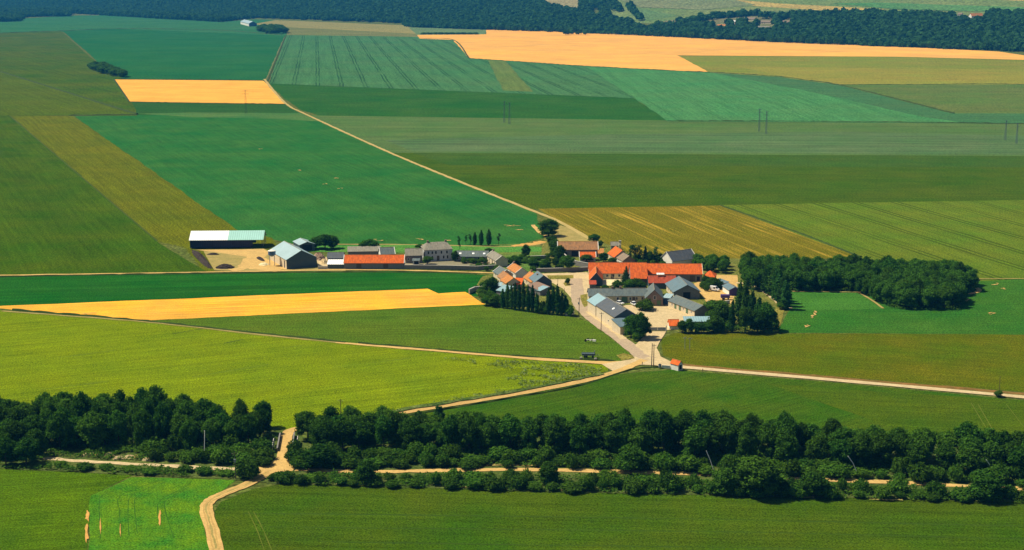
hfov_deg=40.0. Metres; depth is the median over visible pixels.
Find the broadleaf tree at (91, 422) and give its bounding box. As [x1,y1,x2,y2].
[77,410,108,449]
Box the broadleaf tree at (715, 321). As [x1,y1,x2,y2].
[705,314,723,329]
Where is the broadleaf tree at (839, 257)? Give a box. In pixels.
[833,254,845,262]
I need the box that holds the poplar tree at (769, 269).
[763,267,771,295]
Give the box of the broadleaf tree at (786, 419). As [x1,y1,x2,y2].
[773,410,798,442]
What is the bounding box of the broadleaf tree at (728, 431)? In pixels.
[718,419,738,453]
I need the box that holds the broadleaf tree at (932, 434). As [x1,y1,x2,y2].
[909,427,937,448]
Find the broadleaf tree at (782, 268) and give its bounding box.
[774,265,785,273]
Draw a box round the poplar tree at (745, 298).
[741,280,749,307]
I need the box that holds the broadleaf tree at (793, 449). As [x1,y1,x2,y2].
[775,435,799,460]
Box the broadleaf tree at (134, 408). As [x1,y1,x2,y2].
[126,402,139,435]
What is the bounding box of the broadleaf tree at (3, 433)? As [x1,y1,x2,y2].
[0,426,10,437]
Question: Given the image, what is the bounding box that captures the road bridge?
[272,432,297,451]
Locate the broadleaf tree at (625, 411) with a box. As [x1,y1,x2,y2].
[613,406,635,424]
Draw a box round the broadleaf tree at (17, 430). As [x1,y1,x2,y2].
[5,419,27,444]
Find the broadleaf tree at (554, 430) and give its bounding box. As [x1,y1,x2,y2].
[539,415,567,450]
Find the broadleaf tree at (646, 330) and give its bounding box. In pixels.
[642,321,651,336]
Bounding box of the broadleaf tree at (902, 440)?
[891,432,912,459]
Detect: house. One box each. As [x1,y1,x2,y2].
[421,239,452,260]
[456,250,488,260]
[486,249,507,266]
[529,271,552,288]
[587,286,646,302]
[607,246,626,258]
[616,252,634,261]
[760,20,770,23]
[969,13,982,18]
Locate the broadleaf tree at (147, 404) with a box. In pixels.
[138,398,155,436]
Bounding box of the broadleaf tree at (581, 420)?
[571,413,592,425]
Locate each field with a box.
[0,15,286,35]
[0,31,136,115]
[0,72,131,114]
[0,116,204,274]
[0,271,485,305]
[0,289,483,319]
[0,310,607,428]
[0,469,131,549]
[11,116,275,271]
[63,29,284,80]
[74,115,543,244]
[88,477,235,549]
[115,79,283,103]
[132,102,298,114]
[146,112,317,120]
[154,304,630,360]
[214,484,1023,549]
[257,20,414,33]
[269,35,633,97]
[270,84,664,119]
[287,27,417,36]
[309,370,1023,442]
[310,115,1023,155]
[385,132,1023,154]
[394,153,1023,209]
[409,27,485,34]
[414,153,1023,167]
[418,29,1023,71]
[488,60,532,91]
[539,206,851,258]
[546,0,577,7]
[586,66,955,122]
[610,0,1023,22]
[621,0,754,9]
[631,8,677,20]
[661,333,1023,391]
[664,16,789,26]
[680,56,1023,83]
[716,73,1023,123]
[724,200,1023,280]
[738,0,867,9]
[738,66,1023,84]
[771,384,1023,433]
[778,279,1023,334]
[790,292,881,310]
[834,3,1023,10]
[840,84,1023,112]
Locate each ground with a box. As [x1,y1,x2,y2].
[0,7,1023,549]
[0,426,1023,499]
[541,238,776,331]
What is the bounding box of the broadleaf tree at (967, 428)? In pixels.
[953,421,983,443]
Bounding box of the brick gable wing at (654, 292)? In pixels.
[644,282,663,305]
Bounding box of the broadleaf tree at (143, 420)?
[131,408,153,443]
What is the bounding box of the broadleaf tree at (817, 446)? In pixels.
[803,435,829,461]
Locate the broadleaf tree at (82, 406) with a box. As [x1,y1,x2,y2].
[69,391,91,417]
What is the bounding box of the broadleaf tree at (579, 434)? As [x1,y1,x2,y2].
[569,425,590,454]
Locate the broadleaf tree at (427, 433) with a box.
[416,423,437,443]
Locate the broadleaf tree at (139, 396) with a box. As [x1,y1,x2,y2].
[134,387,147,409]
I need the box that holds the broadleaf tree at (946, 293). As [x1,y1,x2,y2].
[936,284,953,307]
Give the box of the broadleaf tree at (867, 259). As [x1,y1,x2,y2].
[862,256,873,264]
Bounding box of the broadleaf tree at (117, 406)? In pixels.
[107,402,126,425]
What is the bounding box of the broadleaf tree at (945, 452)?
[933,442,958,471]
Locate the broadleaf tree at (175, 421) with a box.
[168,413,187,437]
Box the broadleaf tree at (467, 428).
[456,416,482,448]
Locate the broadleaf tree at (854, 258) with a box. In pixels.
[846,253,861,264]
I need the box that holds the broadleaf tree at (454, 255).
[451,251,458,259]
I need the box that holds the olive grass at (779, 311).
[772,305,784,331]
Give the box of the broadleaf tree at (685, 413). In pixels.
[673,409,699,440]
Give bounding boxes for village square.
[542,272,589,296]
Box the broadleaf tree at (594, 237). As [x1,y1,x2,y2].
[588,234,599,240]
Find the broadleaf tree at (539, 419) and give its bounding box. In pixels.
[534,413,548,436]
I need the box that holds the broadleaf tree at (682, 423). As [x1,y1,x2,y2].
[672,415,689,450]
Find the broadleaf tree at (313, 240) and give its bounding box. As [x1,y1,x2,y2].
[308,237,318,248]
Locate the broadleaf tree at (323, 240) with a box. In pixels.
[314,234,332,248]
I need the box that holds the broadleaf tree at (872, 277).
[868,275,880,291]
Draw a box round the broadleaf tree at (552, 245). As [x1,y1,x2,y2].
[548,239,558,251]
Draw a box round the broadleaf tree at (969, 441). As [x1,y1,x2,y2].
[957,434,984,467]
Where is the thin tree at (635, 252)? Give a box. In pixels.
[631,244,637,256]
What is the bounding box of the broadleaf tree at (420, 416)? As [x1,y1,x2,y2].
[412,410,429,424]
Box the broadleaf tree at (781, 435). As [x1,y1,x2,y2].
[769,427,796,459]
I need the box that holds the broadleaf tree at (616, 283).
[610,280,622,287]
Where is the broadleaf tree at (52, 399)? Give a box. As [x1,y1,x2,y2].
[40,396,59,413]
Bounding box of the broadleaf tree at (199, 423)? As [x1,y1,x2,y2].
[193,420,207,443]
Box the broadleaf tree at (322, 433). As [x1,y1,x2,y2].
[311,420,334,443]
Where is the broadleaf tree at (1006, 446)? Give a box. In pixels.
[1001,440,1019,466]
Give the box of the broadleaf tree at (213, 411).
[204,406,226,419]
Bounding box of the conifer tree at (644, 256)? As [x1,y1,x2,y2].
[641,246,649,260]
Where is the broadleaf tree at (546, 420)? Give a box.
[544,413,567,424]
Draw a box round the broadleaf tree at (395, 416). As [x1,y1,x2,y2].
[380,408,404,443]
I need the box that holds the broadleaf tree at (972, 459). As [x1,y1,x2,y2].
[951,446,989,475]
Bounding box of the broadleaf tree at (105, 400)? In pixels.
[93,392,120,408]
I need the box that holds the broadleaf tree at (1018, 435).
[1009,430,1023,444]
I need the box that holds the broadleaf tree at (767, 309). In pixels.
[755,301,777,329]
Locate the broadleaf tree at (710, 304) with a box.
[703,300,718,309]
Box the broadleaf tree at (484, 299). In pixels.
[480,297,489,304]
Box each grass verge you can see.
[0,271,476,276]
[580,294,587,306]
[617,353,633,360]
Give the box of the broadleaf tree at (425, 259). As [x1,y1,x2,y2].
[422,256,433,263]
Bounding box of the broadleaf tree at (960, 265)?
[952,261,966,271]
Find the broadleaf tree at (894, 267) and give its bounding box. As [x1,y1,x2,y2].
[885,263,901,271]
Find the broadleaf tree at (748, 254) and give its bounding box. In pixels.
[740,251,757,258]
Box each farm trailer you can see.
[582,350,594,356]
[720,294,732,298]
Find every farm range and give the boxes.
[588,262,628,278]
[628,262,647,282]
[647,263,702,281]
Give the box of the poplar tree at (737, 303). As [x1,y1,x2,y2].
[734,280,743,318]
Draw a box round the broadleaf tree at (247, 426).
[236,414,259,443]
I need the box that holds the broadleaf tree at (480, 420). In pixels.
[474,414,485,447]
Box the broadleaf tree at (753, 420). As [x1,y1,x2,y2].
[742,413,763,445]
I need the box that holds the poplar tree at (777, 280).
[772,270,782,302]
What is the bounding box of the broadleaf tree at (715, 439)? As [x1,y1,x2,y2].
[695,425,726,454]
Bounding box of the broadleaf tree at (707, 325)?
[703,322,712,332]
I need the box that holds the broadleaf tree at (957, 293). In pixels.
[949,285,962,306]
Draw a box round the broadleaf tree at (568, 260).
[559,255,575,267]
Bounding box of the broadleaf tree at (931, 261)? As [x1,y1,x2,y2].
[926,260,938,265]
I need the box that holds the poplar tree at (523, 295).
[521,280,525,310]
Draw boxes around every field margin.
[0,71,137,113]
[3,28,279,34]
[10,116,157,240]
[12,308,345,342]
[69,114,136,115]
[113,79,128,101]
[120,79,262,80]
[136,102,284,104]
[266,38,283,79]
[267,35,286,80]
[358,342,614,360]
[409,366,659,415]
[422,38,468,57]
[472,58,582,65]
[590,66,953,112]
[668,120,1023,123]
[683,363,1023,394]
[719,205,859,256]
[834,83,994,84]
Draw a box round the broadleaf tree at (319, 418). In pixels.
[308,415,333,440]
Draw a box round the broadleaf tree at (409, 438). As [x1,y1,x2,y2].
[400,429,423,448]
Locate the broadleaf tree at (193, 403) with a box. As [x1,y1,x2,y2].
[176,400,201,409]
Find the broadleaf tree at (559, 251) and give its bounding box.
[553,245,565,259]
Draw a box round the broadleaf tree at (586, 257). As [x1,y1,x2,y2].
[578,254,593,260]
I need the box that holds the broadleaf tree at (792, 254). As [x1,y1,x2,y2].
[789,252,799,258]
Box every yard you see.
[202,249,267,256]
[204,248,345,270]
[229,252,267,270]
[244,255,280,271]
[260,259,285,268]
[317,257,327,265]
[405,261,489,269]
[555,225,587,240]
[602,279,621,284]
[622,304,690,329]
[694,275,737,303]
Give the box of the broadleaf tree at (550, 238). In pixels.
[546,236,556,241]
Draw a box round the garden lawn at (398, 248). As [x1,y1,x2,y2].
[307,245,541,252]
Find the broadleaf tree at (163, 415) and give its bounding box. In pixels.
[153,401,172,438]
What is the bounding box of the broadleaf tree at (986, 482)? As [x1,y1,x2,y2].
[963,468,1005,498]
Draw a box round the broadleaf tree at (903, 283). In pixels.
[895,282,907,287]
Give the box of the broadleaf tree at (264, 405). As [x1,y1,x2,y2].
[252,400,271,422]
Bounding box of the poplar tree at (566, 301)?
[563,295,568,312]
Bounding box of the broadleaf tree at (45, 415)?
[38,410,58,444]
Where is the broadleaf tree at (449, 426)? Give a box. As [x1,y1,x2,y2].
[439,413,459,445]
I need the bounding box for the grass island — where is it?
[547,275,572,278]
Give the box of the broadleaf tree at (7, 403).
[0,398,19,414]
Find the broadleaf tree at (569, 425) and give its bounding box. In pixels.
[562,420,577,449]
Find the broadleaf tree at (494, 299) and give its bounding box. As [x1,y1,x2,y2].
[488,295,500,306]
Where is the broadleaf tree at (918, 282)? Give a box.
[910,278,924,300]
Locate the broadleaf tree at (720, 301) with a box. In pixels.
[716,300,727,306]
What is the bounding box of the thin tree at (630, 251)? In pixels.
[627,245,633,256]
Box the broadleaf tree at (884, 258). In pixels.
[879,255,889,262]
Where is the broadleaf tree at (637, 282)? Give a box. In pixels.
[631,278,641,287]
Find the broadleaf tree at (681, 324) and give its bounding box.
[676,320,686,332]
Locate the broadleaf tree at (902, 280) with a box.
[895,278,909,286]
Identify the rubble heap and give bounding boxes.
[113,456,125,459]
[314,252,325,260]
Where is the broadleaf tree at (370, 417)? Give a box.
[359,411,378,436]
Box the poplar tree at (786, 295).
[780,280,791,309]
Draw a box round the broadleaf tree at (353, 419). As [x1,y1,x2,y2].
[343,415,362,441]
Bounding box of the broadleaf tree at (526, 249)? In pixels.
[521,244,531,255]
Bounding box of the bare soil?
[85,524,88,540]
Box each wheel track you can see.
[38,381,105,389]
[59,350,114,357]
[98,479,142,537]
[117,478,166,537]
[127,481,167,535]
[134,490,149,533]
[157,481,191,516]
[164,487,188,537]
[194,364,268,376]
[203,470,268,549]
[204,471,268,548]
[207,472,268,549]
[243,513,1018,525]
[248,511,263,548]
[253,511,271,549]
[269,526,1023,539]
[320,541,831,548]
[338,358,408,366]
[402,372,611,411]
[404,373,612,412]
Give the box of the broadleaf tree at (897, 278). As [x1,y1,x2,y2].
[891,274,905,283]
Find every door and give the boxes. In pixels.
[302,244,311,250]
[571,251,577,255]
[622,297,627,301]
[683,292,690,298]
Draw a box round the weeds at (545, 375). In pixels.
[397,357,601,409]
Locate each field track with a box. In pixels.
[0,269,492,275]
[3,310,335,342]
[264,79,587,238]
[336,342,616,363]
[337,243,544,246]
[511,241,545,246]
[531,225,565,237]
[736,282,790,308]
[792,291,840,291]
[858,292,882,307]
[968,288,981,293]
[979,278,1023,278]
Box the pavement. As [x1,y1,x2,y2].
[586,312,626,338]
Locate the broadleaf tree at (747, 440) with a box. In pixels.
[735,422,758,457]
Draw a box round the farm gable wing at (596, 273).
[589,266,602,285]
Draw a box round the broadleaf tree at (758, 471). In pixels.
[734,455,788,493]
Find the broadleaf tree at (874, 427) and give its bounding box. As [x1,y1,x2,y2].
[866,424,886,433]
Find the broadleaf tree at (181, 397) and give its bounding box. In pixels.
[172,393,192,403]
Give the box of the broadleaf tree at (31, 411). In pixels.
[27,408,36,416]
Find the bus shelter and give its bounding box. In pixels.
[670,359,682,370]
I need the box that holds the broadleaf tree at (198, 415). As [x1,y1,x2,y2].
[189,410,206,421]
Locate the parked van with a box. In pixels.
[709,285,719,290]
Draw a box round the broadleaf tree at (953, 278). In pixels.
[946,273,959,283]
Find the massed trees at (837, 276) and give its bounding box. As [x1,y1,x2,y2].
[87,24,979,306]
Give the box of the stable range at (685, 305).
[667,295,709,315]
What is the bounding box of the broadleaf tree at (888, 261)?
[880,256,897,267]
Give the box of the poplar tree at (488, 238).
[486,228,491,245]
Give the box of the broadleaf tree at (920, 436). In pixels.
[910,429,933,455]
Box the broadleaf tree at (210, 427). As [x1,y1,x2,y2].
[200,417,220,443]
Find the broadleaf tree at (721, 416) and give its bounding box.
[711,409,735,428]
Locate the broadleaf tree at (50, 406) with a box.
[40,400,57,417]
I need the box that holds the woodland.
[0,0,1023,51]
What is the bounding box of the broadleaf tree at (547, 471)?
[537,461,560,483]
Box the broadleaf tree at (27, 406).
[15,402,37,414]
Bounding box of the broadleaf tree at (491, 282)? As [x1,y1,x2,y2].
[485,276,498,288]
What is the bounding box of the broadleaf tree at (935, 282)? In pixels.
[929,278,940,285]
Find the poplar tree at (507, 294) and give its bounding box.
[504,283,509,308]
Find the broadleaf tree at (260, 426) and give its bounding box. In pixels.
[249,410,263,435]
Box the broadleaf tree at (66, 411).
[56,406,72,419]
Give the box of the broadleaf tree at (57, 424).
[44,410,72,448]
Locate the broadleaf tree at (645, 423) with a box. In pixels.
[635,418,653,448]
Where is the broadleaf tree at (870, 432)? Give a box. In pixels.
[856,428,879,457]
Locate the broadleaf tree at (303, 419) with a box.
[293,410,317,438]
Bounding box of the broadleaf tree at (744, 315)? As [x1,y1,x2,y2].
[735,307,754,332]
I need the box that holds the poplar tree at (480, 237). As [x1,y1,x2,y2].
[478,230,483,244]
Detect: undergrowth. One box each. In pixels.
[3,433,1023,501]
[679,280,973,332]
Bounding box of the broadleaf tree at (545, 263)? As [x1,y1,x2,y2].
[539,259,553,267]
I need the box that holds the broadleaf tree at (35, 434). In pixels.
[24,427,48,454]
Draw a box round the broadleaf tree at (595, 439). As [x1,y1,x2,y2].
[580,422,604,450]
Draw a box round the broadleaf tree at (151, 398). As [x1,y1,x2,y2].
[141,394,162,427]
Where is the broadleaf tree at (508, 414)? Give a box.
[500,412,514,437]
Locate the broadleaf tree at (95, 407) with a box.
[88,402,109,432]
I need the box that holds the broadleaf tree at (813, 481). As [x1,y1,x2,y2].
[796,471,829,495]
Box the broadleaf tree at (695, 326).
[690,322,701,331]
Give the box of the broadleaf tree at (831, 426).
[820,417,842,435]
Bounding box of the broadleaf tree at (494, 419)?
[485,414,502,439]
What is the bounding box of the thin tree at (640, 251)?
[635,244,642,258]
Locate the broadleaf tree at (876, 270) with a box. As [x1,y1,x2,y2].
[869,263,881,274]
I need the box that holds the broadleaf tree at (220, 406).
[215,404,227,414]
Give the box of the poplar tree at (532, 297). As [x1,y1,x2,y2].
[530,284,535,312]
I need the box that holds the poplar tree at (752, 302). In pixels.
[748,290,756,309]
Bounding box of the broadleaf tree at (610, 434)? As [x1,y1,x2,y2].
[601,419,626,453]
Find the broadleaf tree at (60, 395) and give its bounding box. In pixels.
[52,391,74,402]
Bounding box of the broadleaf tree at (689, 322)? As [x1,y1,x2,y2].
[685,318,694,332]
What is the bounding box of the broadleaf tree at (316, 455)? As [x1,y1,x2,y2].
[300,443,337,468]
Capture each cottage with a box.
[378,247,395,253]
[492,266,513,278]
[497,271,507,281]
[500,274,518,287]
[507,261,527,277]
[523,270,537,284]
[610,241,618,248]
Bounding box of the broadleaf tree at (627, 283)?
[623,279,635,287]
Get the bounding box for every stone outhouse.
[347,246,380,253]
[405,248,422,262]
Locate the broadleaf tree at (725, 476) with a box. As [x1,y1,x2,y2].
[711,467,737,493]
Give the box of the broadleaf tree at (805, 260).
[801,257,810,264]
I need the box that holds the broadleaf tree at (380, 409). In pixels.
[373,404,387,430]
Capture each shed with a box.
[292,238,314,250]
[327,252,344,259]
[327,259,343,268]
[412,258,419,264]
[496,285,513,294]
[515,278,523,288]
[527,281,549,294]
[534,285,547,295]
[589,280,596,287]
[612,317,627,334]
[663,293,673,303]
[683,316,709,323]
[722,282,737,295]
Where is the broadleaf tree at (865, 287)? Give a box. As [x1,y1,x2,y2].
[861,273,871,295]
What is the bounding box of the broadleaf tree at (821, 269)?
[815,265,828,285]
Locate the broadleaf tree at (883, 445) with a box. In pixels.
[868,430,894,465]
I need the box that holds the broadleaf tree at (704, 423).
[688,419,714,428]
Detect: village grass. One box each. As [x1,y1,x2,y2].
[449,244,544,272]
[475,276,578,315]
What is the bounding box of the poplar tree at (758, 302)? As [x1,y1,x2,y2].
[754,297,761,310]
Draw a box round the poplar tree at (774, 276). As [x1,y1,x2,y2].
[770,268,777,299]
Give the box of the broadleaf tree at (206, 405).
[197,398,217,411]
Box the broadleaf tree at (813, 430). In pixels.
[801,423,821,447]
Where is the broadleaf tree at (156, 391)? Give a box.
[144,384,167,401]
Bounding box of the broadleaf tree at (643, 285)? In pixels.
[636,281,646,287]
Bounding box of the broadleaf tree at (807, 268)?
[801,265,813,272]
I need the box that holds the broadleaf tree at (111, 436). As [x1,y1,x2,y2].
[99,413,116,444]
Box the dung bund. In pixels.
[191,250,211,268]
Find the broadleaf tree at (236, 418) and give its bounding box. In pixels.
[233,414,241,424]
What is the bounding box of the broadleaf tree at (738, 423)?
[723,419,745,447]
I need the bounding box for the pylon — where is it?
[1004,120,1008,139]
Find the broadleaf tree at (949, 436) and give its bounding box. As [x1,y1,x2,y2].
[936,430,960,448]
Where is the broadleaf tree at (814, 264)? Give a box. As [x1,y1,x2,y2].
[806,260,820,268]
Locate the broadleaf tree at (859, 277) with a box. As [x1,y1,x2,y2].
[854,271,867,292]
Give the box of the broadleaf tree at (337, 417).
[329,415,345,424]
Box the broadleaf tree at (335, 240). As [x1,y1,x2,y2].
[328,235,339,248]
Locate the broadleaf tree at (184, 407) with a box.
[173,399,196,415]
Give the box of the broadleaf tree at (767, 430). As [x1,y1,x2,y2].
[756,421,778,457]
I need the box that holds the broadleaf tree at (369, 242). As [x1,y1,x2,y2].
[358,239,379,245]
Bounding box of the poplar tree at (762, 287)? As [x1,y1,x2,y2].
[760,268,766,291]
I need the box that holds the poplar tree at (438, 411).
[432,404,445,418]
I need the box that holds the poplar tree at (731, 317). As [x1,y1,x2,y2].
[728,299,735,332]
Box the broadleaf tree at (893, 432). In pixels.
[887,427,910,451]
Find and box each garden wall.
[318,266,327,268]
[404,265,493,269]
[469,286,478,293]
[537,267,587,271]
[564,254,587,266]
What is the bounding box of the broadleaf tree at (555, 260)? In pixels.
[551,258,558,266]
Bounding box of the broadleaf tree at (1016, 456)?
[1006,445,1023,477]
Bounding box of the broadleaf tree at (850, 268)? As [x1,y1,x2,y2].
[844,265,856,281]
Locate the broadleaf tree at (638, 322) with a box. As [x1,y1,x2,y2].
[630,312,648,339]
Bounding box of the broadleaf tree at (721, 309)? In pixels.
[710,302,730,320]
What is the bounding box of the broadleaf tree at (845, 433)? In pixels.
[828,426,856,440]
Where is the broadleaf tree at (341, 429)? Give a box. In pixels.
[330,419,354,449]
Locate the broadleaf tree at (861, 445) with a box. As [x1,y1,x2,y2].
[847,431,877,466]
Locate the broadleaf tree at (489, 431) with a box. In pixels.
[477,421,500,448]
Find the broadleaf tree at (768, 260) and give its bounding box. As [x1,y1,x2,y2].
[761,258,772,264]
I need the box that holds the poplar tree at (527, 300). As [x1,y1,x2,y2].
[525,284,530,311]
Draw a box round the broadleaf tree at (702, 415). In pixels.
[692,409,713,425]
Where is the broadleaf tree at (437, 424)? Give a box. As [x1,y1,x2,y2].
[432,421,442,434]
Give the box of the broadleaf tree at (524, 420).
[519,415,535,439]
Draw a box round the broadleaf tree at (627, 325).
[622,314,633,336]
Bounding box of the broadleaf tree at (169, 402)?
[161,397,178,410]
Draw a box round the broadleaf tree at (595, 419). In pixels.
[590,413,603,424]
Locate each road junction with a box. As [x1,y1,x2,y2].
[254,451,295,479]
[602,331,670,370]
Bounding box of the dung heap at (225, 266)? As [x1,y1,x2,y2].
[216,264,233,268]
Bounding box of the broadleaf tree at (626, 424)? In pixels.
[615,413,636,445]
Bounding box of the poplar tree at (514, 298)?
[512,282,516,309]
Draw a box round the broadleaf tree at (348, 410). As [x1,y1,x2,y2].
[340,405,361,419]
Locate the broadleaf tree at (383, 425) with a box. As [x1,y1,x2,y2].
[374,414,394,446]
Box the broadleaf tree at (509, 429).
[498,416,521,449]
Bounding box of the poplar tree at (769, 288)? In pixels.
[766,267,774,295]
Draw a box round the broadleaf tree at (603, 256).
[598,252,608,261]
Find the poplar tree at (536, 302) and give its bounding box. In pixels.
[534,292,539,312]
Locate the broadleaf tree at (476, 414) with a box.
[470,411,485,419]
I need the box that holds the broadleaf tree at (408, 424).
[397,417,419,439]
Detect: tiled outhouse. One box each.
[579,251,595,260]
[597,248,603,256]
[703,271,716,277]
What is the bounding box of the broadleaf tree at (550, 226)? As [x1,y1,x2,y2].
[537,218,558,235]
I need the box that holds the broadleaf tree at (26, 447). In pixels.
[10,437,39,463]
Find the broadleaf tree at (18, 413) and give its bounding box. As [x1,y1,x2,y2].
[4,405,30,423]
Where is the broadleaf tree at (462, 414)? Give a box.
[453,409,473,420]
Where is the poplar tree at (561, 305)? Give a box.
[559,290,564,314]
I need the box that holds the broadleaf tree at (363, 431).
[348,421,373,447]
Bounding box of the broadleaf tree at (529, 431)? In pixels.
[518,417,538,448]
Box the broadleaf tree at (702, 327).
[697,323,706,332]
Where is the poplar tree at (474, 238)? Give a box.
[472,232,476,244]
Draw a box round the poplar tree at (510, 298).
[508,284,512,309]
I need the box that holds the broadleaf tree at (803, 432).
[794,421,811,452]
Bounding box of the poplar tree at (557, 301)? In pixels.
[554,286,560,314]
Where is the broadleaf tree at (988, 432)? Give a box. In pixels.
[980,426,996,442]
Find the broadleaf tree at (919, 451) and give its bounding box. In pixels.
[904,441,932,465]
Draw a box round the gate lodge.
[667,319,678,329]
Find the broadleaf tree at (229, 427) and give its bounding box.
[221,421,241,440]
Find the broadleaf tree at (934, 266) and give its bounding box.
[925,263,939,270]
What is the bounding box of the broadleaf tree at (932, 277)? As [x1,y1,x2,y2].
[928,274,938,280]
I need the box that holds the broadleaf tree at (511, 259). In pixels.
[507,257,517,262]
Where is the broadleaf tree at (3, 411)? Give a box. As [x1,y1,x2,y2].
[0,405,9,421]
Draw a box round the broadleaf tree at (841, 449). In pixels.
[825,438,857,464]
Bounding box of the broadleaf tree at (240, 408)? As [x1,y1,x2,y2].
[231,398,249,418]
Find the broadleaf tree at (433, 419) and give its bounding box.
[423,414,444,424]
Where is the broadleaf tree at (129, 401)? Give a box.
[120,396,139,432]
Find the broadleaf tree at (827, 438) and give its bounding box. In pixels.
[811,432,832,449]
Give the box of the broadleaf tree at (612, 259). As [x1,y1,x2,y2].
[608,257,616,261]
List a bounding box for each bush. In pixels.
[54,460,67,466]
[74,461,94,470]
[97,463,112,469]
[119,464,135,468]
[138,435,166,453]
[138,443,158,451]
[140,467,159,473]
[147,448,162,460]
[156,445,169,453]
[164,451,175,460]
[167,434,182,451]
[176,449,189,456]
[176,464,193,471]
[179,450,195,462]
[181,437,196,450]
[194,466,212,474]
[195,442,210,449]
[195,449,209,461]
[206,443,219,453]
[210,446,232,464]
[213,443,228,451]
[217,469,233,475]
[221,434,238,447]
[227,451,251,463]
[228,442,252,453]
[235,458,260,479]
[241,456,258,463]
[250,437,272,449]
[250,446,274,457]
[255,456,272,465]
[266,473,275,479]
[272,470,294,482]
[284,448,303,460]
[286,439,301,451]
[289,456,305,468]
[294,474,308,483]
[305,472,314,480]
[312,471,326,482]
[326,441,340,450]
[327,473,339,478]
[331,452,343,466]
[332,446,343,454]
[333,476,347,484]
[340,453,362,467]
[346,445,361,457]
[347,479,358,485]
[349,469,363,480]
[359,457,385,465]
[362,448,376,458]
[362,476,383,484]
[377,448,393,455]
[378,451,404,466]
[384,472,395,479]
[384,479,398,487]
[391,448,405,456]
[392,458,409,468]
[400,472,410,480]
[404,453,417,462]
[406,441,423,455]
[407,479,421,487]
[410,474,429,482]
[418,452,433,466]
[422,443,437,456]
[428,472,441,483]
[432,453,449,466]
[437,444,456,457]
[441,476,460,488]
[442,443,462,459]
[444,457,457,465]
[446,467,463,479]
[455,454,478,460]
[457,458,481,469]
[464,471,483,479]
[464,477,484,488]
[478,455,492,463]
[478,473,493,485]
[483,476,503,490]
[488,444,509,460]
[500,448,522,462]
[500,475,514,485]
[502,459,514,467]
[502,469,519,476]
[510,474,526,488]
[518,448,537,460]
[519,468,533,480]
[526,480,542,490]
[531,455,543,466]
[537,445,555,460]
[538,300,545,312]
[544,476,559,483]
[544,481,558,490]
[551,456,566,464]
[560,481,584,492]
[564,304,573,315]
[565,453,578,468]
[575,453,594,465]
[579,475,594,489]
[585,448,609,458]
[588,472,598,482]
[589,457,612,468]
[596,469,622,482]
[597,475,608,488]
[608,477,623,486]
[612,457,621,465]
[622,478,643,494]
[632,332,639,340]
[632,475,655,488]
[635,298,654,309]
[637,461,652,470]
[638,448,648,461]
[646,482,659,491]
[647,454,657,464]
[650,473,660,484]
[654,451,677,470]
[659,469,679,491]
[662,477,681,490]
[674,453,700,471]
[676,476,686,485]
[685,473,701,486]
[692,483,702,492]
[693,463,714,474]
[699,282,706,287]
[699,456,709,464]
[703,284,709,290]
[705,481,717,493]
[718,454,737,470]
[722,480,738,493]
[732,484,745,496]
[744,486,765,498]
[774,483,789,496]
[777,302,786,309]
[779,458,800,476]
[783,477,798,484]
[786,482,809,497]
[791,456,815,467]
[798,465,817,474]
[813,455,831,467]
[817,463,845,477]
[822,482,839,498]
[828,460,853,471]
[836,467,850,478]
[837,476,847,490]
[850,467,870,478]
[852,478,869,490]
[855,490,866,497]
[874,484,893,498]
[875,468,887,478]
[886,477,909,491]
[891,456,907,473]
[893,472,906,479]
[894,490,905,497]
[906,462,935,483]
[908,488,925,496]
[923,480,947,495]
[926,492,941,500]
[928,465,946,480]
[947,464,962,482]
[948,488,975,501]
[982,493,995,501]
[986,463,1013,482]
[994,390,1003,396]
[1001,484,1019,498]
[1008,462,1022,481]
[1015,478,1023,487]
[1016,487,1023,499]
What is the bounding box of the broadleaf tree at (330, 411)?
[321,405,339,418]
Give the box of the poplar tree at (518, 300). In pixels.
[516,284,521,310]
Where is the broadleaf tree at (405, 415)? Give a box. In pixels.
[400,412,412,420]
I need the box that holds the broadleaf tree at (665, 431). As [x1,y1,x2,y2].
[649,409,680,452]
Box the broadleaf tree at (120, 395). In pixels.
[112,390,127,402]
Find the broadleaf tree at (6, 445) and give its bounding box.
[0,437,14,464]
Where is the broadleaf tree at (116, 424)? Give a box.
[107,410,127,444]
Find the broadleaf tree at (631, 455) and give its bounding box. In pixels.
[612,443,645,471]
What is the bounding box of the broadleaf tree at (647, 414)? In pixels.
[639,408,656,422]
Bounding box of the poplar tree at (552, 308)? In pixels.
[550,285,554,314]
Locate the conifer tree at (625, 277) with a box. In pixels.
[620,266,629,284]
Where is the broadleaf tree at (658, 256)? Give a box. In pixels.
[655,253,662,260]
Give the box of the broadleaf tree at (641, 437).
[627,426,653,451]
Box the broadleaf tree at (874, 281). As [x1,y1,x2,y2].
[868,278,884,299]
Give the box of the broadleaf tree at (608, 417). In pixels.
[596,412,617,441]
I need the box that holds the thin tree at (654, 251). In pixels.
[652,247,657,258]
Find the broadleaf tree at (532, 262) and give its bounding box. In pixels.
[526,259,539,267]
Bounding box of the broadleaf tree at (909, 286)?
[902,283,915,306]
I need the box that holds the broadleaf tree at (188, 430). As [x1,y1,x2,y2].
[178,419,198,445]
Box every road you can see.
[199,359,647,549]
[570,278,634,356]
[616,340,655,359]
[644,357,1023,397]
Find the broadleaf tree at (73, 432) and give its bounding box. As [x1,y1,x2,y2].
[66,415,83,446]
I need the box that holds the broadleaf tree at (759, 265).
[753,261,766,269]
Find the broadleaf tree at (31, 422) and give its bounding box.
[17,414,42,437]
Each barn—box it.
[189,230,266,247]
[240,19,256,25]
[270,241,316,268]
[343,254,405,268]
[557,241,598,256]
[647,275,675,288]
[660,248,694,262]
[665,276,700,298]

